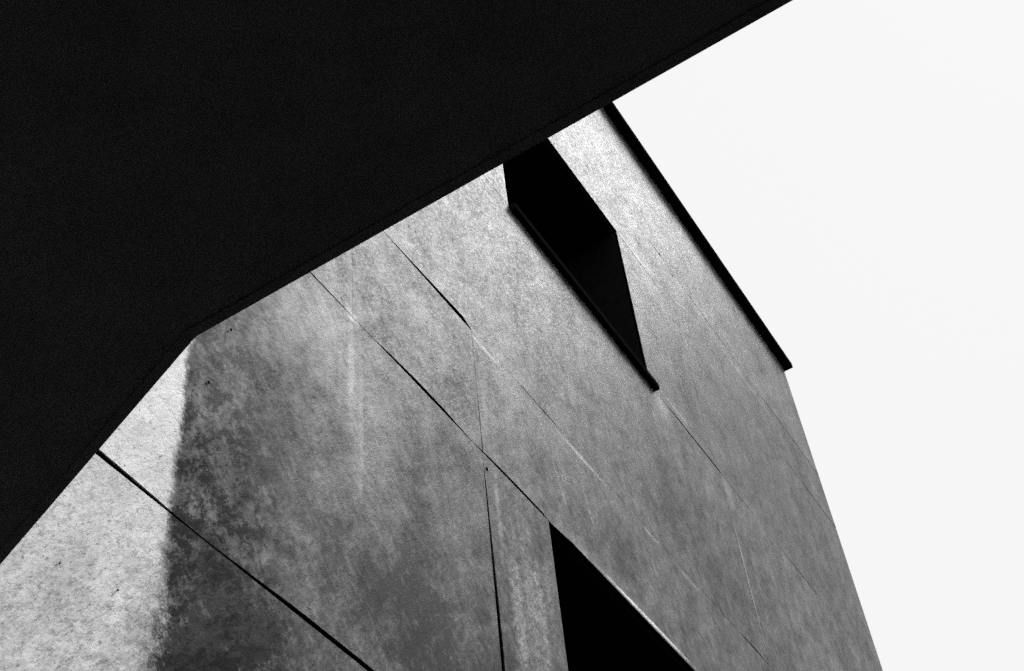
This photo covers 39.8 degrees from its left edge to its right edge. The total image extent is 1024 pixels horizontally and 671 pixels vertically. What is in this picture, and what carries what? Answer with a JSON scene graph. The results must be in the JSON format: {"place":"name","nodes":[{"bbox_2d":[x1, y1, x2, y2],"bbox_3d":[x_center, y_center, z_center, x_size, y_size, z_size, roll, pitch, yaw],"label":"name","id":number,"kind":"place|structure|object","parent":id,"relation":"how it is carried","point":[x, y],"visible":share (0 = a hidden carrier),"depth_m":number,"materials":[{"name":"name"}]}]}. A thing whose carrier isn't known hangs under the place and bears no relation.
{"place":"outdoors","nodes":[
{"label":"outdoors","id":0,"kind":"place"},
{"bbox_2d":[0,102,882,670],"bbox_3d":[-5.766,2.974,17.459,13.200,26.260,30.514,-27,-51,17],"label":"metal clad building","id":1,"kind":"structure","parent":0,"point":[534,408],"depth_m":14.42,"materials":[{"name":"metal"}]},
{"bbox_2d":[0,0,791,563],"bbox_3d":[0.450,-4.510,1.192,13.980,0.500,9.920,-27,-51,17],"label":"canopy","id":2,"kind":"object","parent":1,"relation":"attached to","point":[176,176],"visible":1,"depth_m":4.22,"materials":[{"name":"black"}]},
{"bbox_2d":[613,0,1023,670],"label":"sky","id":3,"kind":"structure","parent":0,"point":[855,168],"materials":[{"name":"white"}]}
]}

